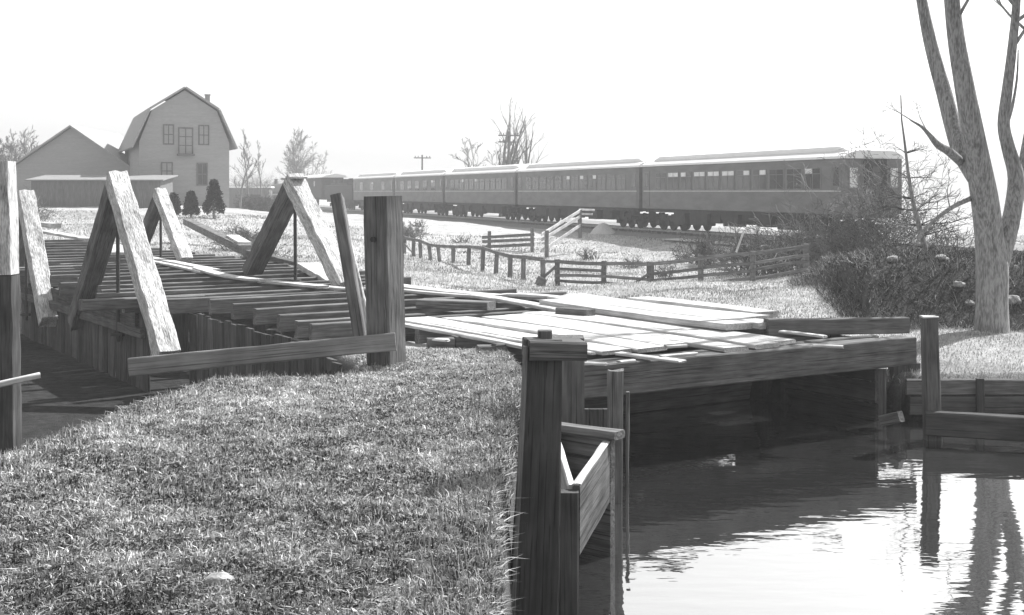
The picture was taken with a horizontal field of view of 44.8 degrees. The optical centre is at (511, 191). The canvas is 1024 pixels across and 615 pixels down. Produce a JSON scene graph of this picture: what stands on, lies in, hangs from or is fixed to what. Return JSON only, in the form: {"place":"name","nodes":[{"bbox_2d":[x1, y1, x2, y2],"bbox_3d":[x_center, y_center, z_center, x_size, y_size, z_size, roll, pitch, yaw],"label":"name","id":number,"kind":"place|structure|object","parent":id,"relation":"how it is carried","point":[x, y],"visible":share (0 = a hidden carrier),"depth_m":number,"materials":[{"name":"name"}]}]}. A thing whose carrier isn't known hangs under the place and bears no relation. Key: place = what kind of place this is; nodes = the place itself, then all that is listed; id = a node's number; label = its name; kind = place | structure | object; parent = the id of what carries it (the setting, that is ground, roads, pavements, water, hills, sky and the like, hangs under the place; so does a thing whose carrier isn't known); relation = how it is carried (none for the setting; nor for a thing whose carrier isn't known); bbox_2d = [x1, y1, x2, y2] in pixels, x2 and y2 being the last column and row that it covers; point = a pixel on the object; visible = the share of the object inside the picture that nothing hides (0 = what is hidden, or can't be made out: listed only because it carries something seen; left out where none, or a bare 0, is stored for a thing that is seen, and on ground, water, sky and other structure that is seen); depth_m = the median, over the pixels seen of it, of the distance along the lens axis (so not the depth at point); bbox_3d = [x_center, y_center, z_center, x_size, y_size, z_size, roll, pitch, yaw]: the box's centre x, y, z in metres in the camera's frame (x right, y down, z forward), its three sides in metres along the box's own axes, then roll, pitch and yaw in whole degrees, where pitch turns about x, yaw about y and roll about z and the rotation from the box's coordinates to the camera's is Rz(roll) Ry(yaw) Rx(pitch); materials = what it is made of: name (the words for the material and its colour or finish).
{"place":"outdoors","nodes":[
{"label":"outdoors","id":0,"kind":"place"},
{"bbox_2d":[0,195,1023,614],"bbox_3d":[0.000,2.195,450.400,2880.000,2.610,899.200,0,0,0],"label":"ground","id":1,"kind":"structure","parent":0,"point":[64,391],"depth_m":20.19,"materials":[{"name":"plant"}]},
{"bbox_2d":[0,161,22,454],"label":"edge post","id":2,"kind":"object","parent":1,"relation":"on","point":[11,428],"visible":0.85,"depth_m":14.07,"materials":[{"name":"wood"}]},
{"bbox_2d":[0,372,40,386],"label":"board","id":3,"kind":"object","parent":2,"relation":"attached to","point":[19,379],"visible":1,"depth_m":13.67,"materials":[{"name":"grey wood"}]},
{"bbox_2d":[0,126,37,161],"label":"bare tree","id":4,"kind":"object","parent":1,"relation":"on","point":[9,158],"visible":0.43,"depth_m":108.97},
{"bbox_2d":[17,187,61,222],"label":"scrub bush","id":5,"kind":"object","parent":1,"relation":"on","point":[43,217],"visible":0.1,"depth_m":60.48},
{"bbox_2d":[42,229,89,240],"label":"plank","id":6,"kind":"object","parent":1,"relation":"on","point":[64,235],"visible":0.84,"depth_m":31.05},
{"bbox_2d":[15,125,129,193],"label":"hay barn","id":7,"kind":"structure","parent":1,"relation":"on","point":[72,150],"depth_m":92.00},
{"bbox_2d":[24,175,177,208],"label":"lean to shed","id":8,"kind":"object","parent":1,"relation":"on","point":[70,190],"visible":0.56,"depth_m":80.00,"materials":[{"name":"wood"}]},
{"bbox_2d":[48,189,62,206],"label":"door","id":9,"kind":"structure","parent":8,"relation":"in","point":[55,196],"depth_m":79.96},
{"bbox_2d":[133,189,146,208],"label":"door","id":10,"kind":"structure","parent":8,"relation":"in","point":[140,194],"depth_m":79.96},
{"bbox_2d":[119,86,237,207],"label":"gambrel house","id":11,"kind":"structure","parent":1,"relation":"on","point":[184,134],"depth_m":86.26,"materials":[{"name":"wood"}]},
{"bbox_2d":[163,124,173,144],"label":"window","id":12,"kind":"structure","parent":11,"relation":"in","point":[168,129],"depth_m":85.68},
{"bbox_2d":[178,127,192,153],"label":"window","id":13,"kind":"structure","parent":11,"relation":"in","point":[185,134],"depth_m":86.10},
{"bbox_2d":[197,163,207,185],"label":"window","id":14,"kind":"structure","parent":11,"relation":"in","point":[202,168],"depth_m":86.52,"materials":[{"name":"grey glass"}]},
{"bbox_2d":[198,125,208,144],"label":"window","id":15,"kind":"structure","parent":11,"relation":"in","point":[203,130],"depth_m":86.54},
{"bbox_2d":[20,287,341,392],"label":"board wall","id":16,"kind":"structure","parent":1,"relation":"on","point":[105,351],"depth_m":20.70,"materials":[{"name":"wood"}]},
{"bbox_2d":[181,190,200,217],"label":"evergreen shrub","id":17,"kind":"object","parent":1,"relation":"on","point":[191,206],"visible":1,"depth_m":70.78,"materials":[{"name":"grey plant"}]},
{"bbox_2d":[201,179,226,217],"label":"evergreen shrub","id":18,"kind":"object","parent":1,"relation":"on","point":[214,197],"visible":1,"depth_m":69.78,"materials":[{"name":"grey plant"}]},
{"bbox_2d":[204,572,233,586],"bbox_3d":[-1.236,1.637,5.241,0.108,0.063,0.126,0,0,44],"label":"stone","id":19,"kind":"object","parent":1,"relation":"on","point":[213,578],"visible":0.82,"depth_m":5.21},
{"bbox_2d":[211,221,259,249],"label":"scrub bush","id":20,"kind":"object","parent":1,"relation":"on","point":[244,233],"visible":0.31,"depth_m":49.80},
{"bbox_2d":[234,135,255,208],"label":"bare tree","id":21,"kind":"object","parent":1,"relation":"on","point":[240,193],"visible":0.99,"depth_m":112.15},
{"bbox_2d":[229,186,273,207],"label":"trackside shed","id":22,"kind":"structure","parent":1,"relation":"on","point":[233,191],"depth_m":147.96,"materials":[{"name":"wood"}]},
{"bbox_2d":[233,192,272,211],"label":"bare bush","id":23,"kind":"object","parent":1,"relation":"on","point":[247,203],"visible":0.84,"depth_m":117.58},
{"bbox_2d":[0,347,520,614],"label":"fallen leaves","id":24,"kind":"object","parent":1,"relation":"on","point":[242,588],"visible":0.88,"depth_m":6.95,"materials":[{"name":"plant"}]},
{"bbox_2d":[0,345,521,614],"bbox_3d":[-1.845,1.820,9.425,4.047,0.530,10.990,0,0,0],"label":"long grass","id":25,"kind":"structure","parent":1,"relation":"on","point":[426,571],"depth_m":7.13,"materials":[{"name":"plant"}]},
{"bbox_2d":[0,348,528,614],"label":"grass","id":26,"kind":"structure","parent":1,"relation":"on","point":[63,517],"depth_m":6.58,"materials":[{"name":"plant"}]},
{"bbox_2d":[275,127,317,176],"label":"bare tree","id":27,"kind":"object","parent":1,"relation":"on","point":[299,163],"visible":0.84,"depth_m":187.99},
{"bbox_2d":[330,193,405,366],"bbox_3d":[-1.574,1.060,13.548,0.439,2.090,1.528,0,0,-26],"label":"gate post","id":28,"kind":"object","parent":1,"relation":"on","point":[379,308],"visible":0.85,"depth_m":12.97,"materials":[{"name":"wood"}]},
{"bbox_2d":[127,332,396,375],"bbox_3d":[-2.560,1.675,12.770,2.733,0.193,0.058,-5,0,-2],"label":"kick board","id":29,"kind":"object","parent":28,"relation":"attached to","point":[262,354],"visible":1,"depth_m":12.75,"materials":[{"name":"wood"}]},
{"bbox_2d":[403,221,429,239],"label":"scrub bush","id":30,"kind":"object","parent":1,"relation":"on","point":[407,232],"visible":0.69,"depth_m":69.83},
{"bbox_2d":[426,337,454,348],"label":"support block","id":31,"kind":"structure","parent":1,"relation":"on","point":[435,344],"depth_m":14.91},
{"bbox_2d":[13,239,879,419],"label":"timber bridge","id":32,"kind":"structure","parent":1,"relation":"on","point":[312,314],"depth_m":20.02,"materials":[{"name":"wood"}]},
{"bbox_2d":[17,190,57,327],"bbox_3d":[-10.740,1.408,27.503,0.373,2.885,4.654,0,0,-32],"label":"truss frame","id":33,"kind":"object","parent":32,"relation":"on","point":[33,258],"visible":0.61,"depth_m":26.59,"materials":[{"name":"wood"}]},
{"bbox_2d":[68,170,180,355],"bbox_3d":[-6.857,1.163,21.636,0.379,3.064,6.012,0,0,-32],"label":"truss frame","id":34,"kind":"object","parent":32,"relation":"attached to","point":[118,216],"visible":0.93,"depth_m":20.99,"materials":[{"name":"wood"}]},
{"bbox_2d":[143,188,192,261],"bbox_3d":[-9.184,0.897,32.481,0.339,1.986,4.405,0,0,-32],"label":"truss frame","id":35,"kind":"object","parent":32,"relation":"on","point":[160,209],"visible":0.84,"depth_m":31.91,"materials":[{"name":"wood"}]},
{"bbox_2d":[183,219,250,253],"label":"timber beam","id":36,"kind":"structure","parent":32,"relation":"on","point":[219,237],"depth_m":42.33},
{"bbox_2d":[192,266,272,281],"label":"plank","id":37,"kind":"object","parent":32,"relation":"on","point":[203,269],"visible":0.99,"depth_m":24.93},
{"bbox_2d":[257,280,328,288],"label":"plank","id":38,"kind":"object","parent":32,"relation":"on","point":[301,284],"visible":0.97,"depth_m":22.61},
{"bbox_2d":[242,173,344,290],"bbox_3d":[-4.356,0.784,24.961,0.376,2.293,5.115,0,0,-32],"label":"truss frame","id":39,"kind":"object","parent":32,"relation":"on","point":[295,196],"visible":0.91,"depth_m":24.71,"materials":[{"name":"wood"}]},
{"bbox_2d":[297,262,327,280],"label":"plank","id":40,"kind":"object","parent":32,"relation":"on","point":[313,269],"visible":0.4,"depth_m":26.48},
{"bbox_2d":[363,285,474,298],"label":"plank","id":41,"kind":"object","parent":32,"relation":"on","point":[436,293],"visible":0.56,"depth_m":20.99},
{"bbox_2d":[404,284,506,296],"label":"plank","id":42,"kind":"object","parent":32,"relation":"on","point":[415,287],"visible":0.48,"depth_m":21.49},
{"bbox_2d":[416,298,495,310],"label":"timber block","id":43,"kind":"structure","parent":32,"relation":"on","point":[459,304],"depth_m":18.00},
{"bbox_2d":[405,323,521,348],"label":"plank","id":44,"kind":"object","parent":32,"relation":"on","point":[466,335],"visible":0.56,"depth_m":15.05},
{"bbox_2d":[405,319,594,354],"bbox_3d":[-0.329,1.729,14.985,0.091,0.034,4.211,0,0,-34],"label":"plank","id":45,"kind":"object","parent":32,"relation":"on","point":[475,333],"visible":0.67,"depth_m":15.19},
{"bbox_2d":[468,294,558,311],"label":"plank","id":46,"kind":"object","parent":32,"relation":"on","point":[526,303],"visible":0.75,"depth_m":18.93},
{"bbox_2d":[405,316,632,354],"bbox_3d":[-0.078,1.748,15.239,0.461,0.057,4.305,0,0,-35],"label":"plank","id":47,"kind":"object","parent":32,"relation":"on","point":[600,349],"visible":0.53,"depth_m":15.33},
{"bbox_2d":[441,316,666,352],"bbox_3d":[0.376,1.728,15.320,0.437,0.070,4.066,0,0,-35],"label":"plank","id":48,"kind":"object","parent":32,"relation":"on","point":[639,347],"visible":0.84,"depth_m":14.92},
{"bbox_2d":[481,315,685,348],"bbox_3d":[0.773,1.720,15.466,0.374,0.072,3.766,0,0,-33],"label":"plank","id":49,"kind":"object","parent":32,"relation":"on","point":[623,335],"visible":0.74,"depth_m":15.16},
{"bbox_2d":[507,313,747,351],"bbox_3d":[1.247,1.725,15.416,0.377,0.060,4.404,0,0,-33],"label":"plank","id":50,"kind":"object","parent":32,"relation":"on","point":[708,344],"visible":0.58,"depth_m":14.54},
{"bbox_2d":[539,298,752,329],"bbox_3d":[1.671,1.649,16.787,0.437,0.099,4.036,0,0,-33],"label":"plank","id":51,"kind":"object","parent":32,"relation":"on","point":[667,318],"visible":0.91,"depth_m":16.29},
{"bbox_2d":[523,311,779,348],"bbox_3d":[1.571,1.715,15.696,0.379,0.070,4.508,0,0,-35],"label":"plank","id":52,"kind":"object","parent":32,"relation":"on","point":[755,343],"visible":0.84,"depth_m":15.02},
{"bbox_2d":[547,295,765,329],"bbox_3d":[1.951,1.651,17.174,0.437,0.097,4.592,0,0,-33],"label":"plank","id":53,"kind":"object","parent":32,"relation":"on","point":[758,323],"visible":0.52,"depth_m":16.87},
{"bbox_2d":[563,293,772,318],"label":"plank","id":54,"kind":"object","parent":32,"relation":"on","point":[752,315],"visible":0.43,"depth_m":17.43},
{"bbox_2d":[591,314,796,344],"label":"plank","id":55,"kind":"object","parent":32,"relation":"on","point":[783,341],"visible":0.52,"depth_m":15.02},
{"bbox_2d":[555,307,594,315],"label":"timber block","id":56,"kind":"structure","parent":55,"relation":"on","point":[575,311],"depth_m":16.98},
{"bbox_2d":[627,296,778,316],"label":"plank","id":57,"kind":"object","parent":32,"relation":"on","point":[696,304],"visible":0.75,"depth_m":17.51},
{"bbox_2d":[763,316,909,335],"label":"curb beam","id":58,"kind":"structure","parent":32,"relation":"on","point":[859,325],"depth_m":15.43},
{"bbox_2d":[403,236,543,279],"bbox_3d":[-2.123,2.911,53.128,0.668,1.469,21.039,0,0,-19],"label":"leaning fence","id":59,"kind":"object","parent":1,"relation":"on","point":[523,258],"visible":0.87,"depth_m":51.96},
{"bbox_2d":[451,138,502,214],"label":"bare tree","id":60,"kind":"object","parent":1,"relation":"on","point":[467,158],"visible":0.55,"depth_m":124.33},
{"bbox_2d":[462,397,519,426],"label":"weed clump","id":61,"kind":"object","parent":1,"relation":"on","point":[505,411],"visible":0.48,"depth_m":9.49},
{"bbox_2d":[482,227,534,252],"bbox_3d":[-0.184,2.659,65.090,3.572,1.635,0.239,0,0,41],"label":"board fence","id":62,"kind":"object","parent":1,"relation":"on","point":[531,239],"visible":0.94,"depth_m":64.85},
{"bbox_2d":[485,92,534,216],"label":"bare tree","id":63,"kind":"object","parent":1,"relation":"on","point":[513,160],"visible":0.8,"depth_m":118.20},
{"bbox_2d":[497,99,547,216],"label":"bare tree","id":64,"kind":"object","parent":1,"relation":"on","point":[527,158],"visible":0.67,"depth_m":122.08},
{"bbox_2d":[541,209,594,257],"bbox_3d":[2.737,2.002,60.871,0.311,2.275,5.141,0,0,31],"label":"ramp fence","id":65,"kind":"object","parent":1,"relation":"on","point":[547,245],"visible":1,"depth_m":60.44,"materials":[{"name":"white wood"}]},
{"bbox_2d":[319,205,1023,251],"bbox_3d":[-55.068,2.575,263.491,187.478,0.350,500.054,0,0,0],"label":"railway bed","id":66,"kind":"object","parent":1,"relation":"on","point":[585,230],"visible":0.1,"depth_m":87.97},
{"bbox_2d":[320,207,1023,252],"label":"railway track","id":67,"kind":"structure","parent":66,"relation":"on","point":[637,229],"depth_m":77.95,"materials":[{"name":"metal"}]},
{"bbox_2d":[271,174,347,204],"bbox_3d":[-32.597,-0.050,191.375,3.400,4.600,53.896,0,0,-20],"label":"steam locomotive","id":68,"kind":"object","parent":67,"relation":"on","point":[316,184],"visible":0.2,"depth_m":169.99,"materials":[{"name":"metal"}]},
{"bbox_2d":[325,178,360,209],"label":"tender","id":69,"kind":"object","parent":67,"relation":"on","point":[344,187],"visible":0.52,"depth_m":154.60,"materials":[{"name":"metal"}]},
{"bbox_2d":[353,171,414,210],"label":"baggage car","id":70,"kind":"object","parent":67,"relation":"on","point":[375,184],"visible":0.3,"depth_m":138.94,"materials":[{"name":"paint"}]},
{"bbox_2d":[395,168,463,215],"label":"train car","id":71,"kind":"object","parent":67,"relation":"on","point":[422,191],"visible":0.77,"depth_m":119.26,"materials":[{"name":"paint"}]},
{"bbox_2d":[444,164,536,219],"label":"passenger coach","id":72,"kind":"object","parent":67,"relation":"on","point":[481,191],"visible":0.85,"depth_m":101.63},
{"bbox_2d":[517,156,664,227],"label":"passenger coach","id":73,"kind":"object","parent":67,"relation":"on","point":[610,189],"visible":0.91,"depth_m":81.40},
{"bbox_2d":[641,144,903,238],"bbox_3d":[12.517,0.060,64.293,3.120,4.380,20.765,0,0,-20],"label":"passenger coach","id":74,"kind":"object","parent":67,"relation":"on","point":[707,191],"visible":0.72,"depth_m":61.53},
{"bbox_2d":[680,171,691,189],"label":"window","id":75,"kind":"structure","parent":74,"relation":"in","point":[685,176],"depth_m":68.10,"materials":[{"name":"glass"}]},
{"bbox_2d":[693,171,705,189],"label":"window","id":76,"kind":"structure","parent":74,"relation":"in","point":[699,177],"depth_m":66.66,"materials":[{"name":"glass"}]},
{"bbox_2d":[707,170,719,189],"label":"window","id":77,"kind":"structure","parent":74,"relation":"in","point":[713,177],"depth_m":65.22,"materials":[{"name":"glass"}]},
{"bbox_2d":[722,170,734,189],"bbox_3d":[11.080,-0.580,63.794,0.025,1.020,1.335,0,0,-20],"label":"window","id":78,"kind":"structure","parent":74,"relation":"in","point":[728,176],"depth_m":63.74,"materials":[{"name":"glass"}]},
{"bbox_2d":[737,169,749,189],"bbox_3d":[11.621,-0.580,62.368,0.026,1.020,1.335,0,0,-20],"label":"window","id":79,"kind":"structure","parent":74,"relation":"in","point":[743,176],"depth_m":62.30,"materials":[{"name":"glass"}]},
{"bbox_2d":[752,169,766,189],"bbox_3d":[12.122,-0.580,60.896,0.025,1.020,1.335,0,0,-20],"label":"window","id":80,"kind":"structure","parent":74,"relation":"in","point":[759,176],"depth_m":60.88,"materials":[{"name":"glass"}]},
{"bbox_2d":[769,168,783,189],"bbox_3d":[12.630,-0.580,59.431,0.025,1.020,1.335,0,0,-20],"label":"window","id":81,"kind":"structure","parent":74,"relation":"in","point":[776,176],"depth_m":59.39,"materials":[{"name":"glass"}]},
{"bbox_2d":[786,168,801,189],"bbox_3d":[13.146,-0.580,57.977,0.025,1.020,1.335,0,0,-20],"label":"window","id":82,"kind":"structure","parent":74,"relation":"in","point":[789,171],"depth_m":58.02,"materials":[{"name":"glass"}]},
{"bbox_2d":[804,167,820,189],"bbox_3d":[13.683,-0.580,56.550,0.026,1.020,1.335,0,0,-20],"label":"window","id":83,"kind":"structure","parent":74,"relation":"in","point":[815,184],"depth_m":56.44,"materials":[{"name":"glass"}]},
{"bbox_2d":[831,164,840,210],"bbox_3d":[14.284,-0.170,54.783,0.030,2.100,0.740,0,0,-20],"label":"vestibule door","id":84,"kind":"structure","parent":74,"relation":"in","point":[836,179],"depth_m":54.81,"materials":[{"name":"paint"}]},
{"bbox_2d":[535,243,808,285],"bbox_3d":[5.163,2.574,41.316,9.201,1.701,1.730,0,0,14],"label":"rail fence","id":85,"kind":"object","parent":1,"relation":"on","point":[651,273],"visible":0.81,"depth_m":40.93,"materials":[{"name":"wood"}]},
{"bbox_2d":[670,227,734,265],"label":"bare bush","id":86,"kind":"object","parent":1,"relation":"on","point":[699,249],"visible":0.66,"depth_m":54.76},
{"bbox_2d":[693,219,793,277],"bbox_3d":[9.364,2.477,48.791,4.178,2.820,4.984,0,0,0],"label":"bare bush","id":87,"kind":"object","parent":1,"relation":"on","point":[736,239],"visible":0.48,"depth_m":48.52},
{"bbox_2d":[585,335,916,398],"bbox_3d":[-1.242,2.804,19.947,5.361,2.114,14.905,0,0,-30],"label":"end beam","id":88,"kind":"structure","parent":1,"relation":"on","point":[708,368],"depth_m":13.61,"materials":[{"name":"wood"}]},
{"bbox_2d":[614,352,686,362],"bbox_3d":[1.421,1.720,12.871,0.128,0.034,0.880,0,0,-44],"label":"plank scrap","id":89,"kind":"object","parent":88,"relation":"on","point":[644,356],"visible":1,"depth_m":12.83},
{"bbox_2d":[728,223,819,278],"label":"bare bush","id":90,"kind":"object","parent":1,"relation":"on","point":[769,272],"visible":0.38,"depth_m":46.45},
{"bbox_2d":[706,181,869,276],"bbox_3d":[10.402,1.381,43.811,6.260,3.604,4.376,0,0,-29],"label":"bare bush","id":91,"kind":"object","parent":1,"relation":"on","point":[796,233],"visible":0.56,"depth_m":43.58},
{"bbox_2d":[770,199,877,270],"bbox_3d":[11.739,1.863,45.864,4.605,3.123,4.994,0,0,0],"label":"bare bush","id":92,"kind":"object","parent":1,"relation":"on","point":[811,258],"visible":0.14,"depth_m":45.51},
{"bbox_2d":[753,190,914,277],"bbox_3d":[11.326,1.714,42.803,4.926,3.491,4.329,0,0,36],"label":"bare bush","id":93,"kind":"object","parent":1,"relation":"on","point":[817,240],"visible":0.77,"depth_m":42.76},
{"bbox_2d":[785,126,959,250],"bbox_3d":[13.581,0.072,46.835,6.449,5.331,7.844,0,0,17],"label":"bare bush","id":94,"kind":"object","parent":1,"relation":"on","point":[866,195],"visible":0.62,"depth_m":45.86,"materials":[{"name":"plant"}]},
{"bbox_2d":[808,186,941,254],"bbox_3d":[12.874,1.527,44.855,5.361,3.440,3.850,0,0,-39],"label":"bare bush","id":95,"kind":"object","parent":1,"relation":"on","point":[872,236],"visible":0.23,"depth_m":44.57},
{"bbox_2d":[807,173,970,255],"bbox_3d":[12.966,0.960,43.393,5.690,3.274,5.182,0,0,-36],"label":"bare bush","id":96,"kind":"object","parent":1,"relation":"on","point":[874,218],"visible":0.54,"depth_m":43.53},
{"bbox_2d":[785,244,1023,331],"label":"undergrowth","id":97,"kind":"object","parent":1,"relation":"on","point":[834,297],"visible":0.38,"depth_m":20.27,"materials":[{"name":"grey plant"}]},
{"bbox_2d":[839,185,974,251],"bbox_3d":[13.812,1.395,41.930,4.599,3.249,4.394,0,0,0],"label":"bare bush","id":98,"kind":"object","parent":1,"relation":"on","point":[911,237],"visible":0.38,"depth_m":41.67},
{"bbox_2d":[869,95,972,251],"bbox_3d":[8.074,-0.012,24.301,2.406,3.688,1.941,0,0,7],"label":"bare sapling","id":99,"kind":"object","parent":1,"relation":"on","point":[915,210],"visible":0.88,"depth_m":23.98,"materials":[{"name":"grey plant"}]},
{"bbox_2d":[900,220,974,251],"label":"bare bush","id":100,"kind":"object","parent":1,"relation":"on","point":[951,239],"visible":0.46,"depth_m":41.03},
{"bbox_2d":[870,0,1023,333],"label":"bare tree","id":101,"kind":"object","parent":1,"relation":"on","point":[995,230],"visible":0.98,"depth_m":18.22,"materials":[{"name":"grey plant"}]},
{"bbox_2d":[905,378,1023,414],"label":"creek wall","id":102,"kind":"structure","parent":1,"relation":"on","point":[979,389],"depth_m":14.94,"materials":[{"name":"wood"}]},
{"bbox_2d":[925,410,1023,441],"bbox_3d":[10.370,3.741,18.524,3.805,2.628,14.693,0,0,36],"label":"squared log","id":103,"kind":"object","parent":1,"relation":"on","point":[1002,427],"visible":1,"depth_m":13.53,"materials":[{"name":"grey wood"}]},
{"bbox_2d":[0,0,1023,194],"label":"sky","id":104,"kind":"structure","parent":0,"point":[378,86],"materials":[{"name":"white"}]},
{"bbox_2d":[579,399,1023,614],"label":"water","id":105,"kind":"structure","parent":0,"point":[748,507],"depth_m":10.46,"materials":[{"name":"grey liquid"}]},
{"bbox_2d":[511,329,587,614],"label":"mooring post","id":106,"kind":"object","parent":105,"relation":"in","point":[536,577],"visible":0.91,"depth_m":7.40,"materials":[{"name":"wood"}]},
{"bbox_2d":[553,335,584,424],"bbox_3d":[0.468,2.042,10.300,0.257,1.677,0.257,0,0,0],"label":"square pile","id":107,"kind":"object","parent":105,"relation":"in","point":[573,392],"visible":0.23,"depth_m":10.17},
{"bbox_2d":[559,422,624,614],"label":"sluice box","id":108,"kind":"object","parent":105,"relation":"in","point":[587,511],"visible":0.83,"depth_m":8.74,"materials":[{"name":"wood"}]},
{"bbox_2d":[585,408,606,427],"bbox_3d":[0.680,2.525,12.000,0.649,0.850,0.058,0,0,0],"label":"bulkhead","id":109,"kind":"object","parent":105,"relation":"in","point":[595,417],"visible":0.1,"depth_m":11.98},
{"bbox_2d":[607,367,629,502],"bbox_3d":[0.964,2.381,11.336,0.166,1.633,0.628,0,0,11],"label":"water stake","id":110,"kind":"object","parent":105,"relation":"in","point":[615,395],"visible":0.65,"depth_m":11.04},
{"bbox_2d":[867,368,885,418],"bbox_3d":[4.451,2.557,15.200,0.205,0.801,0.204,0,0,0],"label":"pile","id":111,"kind":"object","parent":105,"relation":"in","point":[881,403],"visible":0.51,"depth_m":15.10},
{"bbox_2d":[878,411,904,425],"bbox_3d":[4.240,2.539,13.890,0.104,0.123,0.254,0,-18,-42],"label":"log butt","id":112,"kind":"object","parent":105,"relation":"on","point":[891,418],"visible":1,"depth_m":13.84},
{"bbox_2d":[888,362,919,379],"bbox_3d":[4.921,2.578,15.600,0.356,0.864,0.204,0,0,0],"label":"pile","id":113,"kind":"object","parent":105,"relation":"in","point":[896,371],"visible":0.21,"depth_m":15.50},
{"bbox_2d":[919,315,941,440],"bbox_3d":[4.669,2.110,13.850,0.221,1.453,0.160,0,0,0],"label":"bank post","id":114,"kind":"object","parent":105,"relation":"in","point":[931,384],"visible":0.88,"depth_m":13.78,"materials":[{"name":"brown wood"}]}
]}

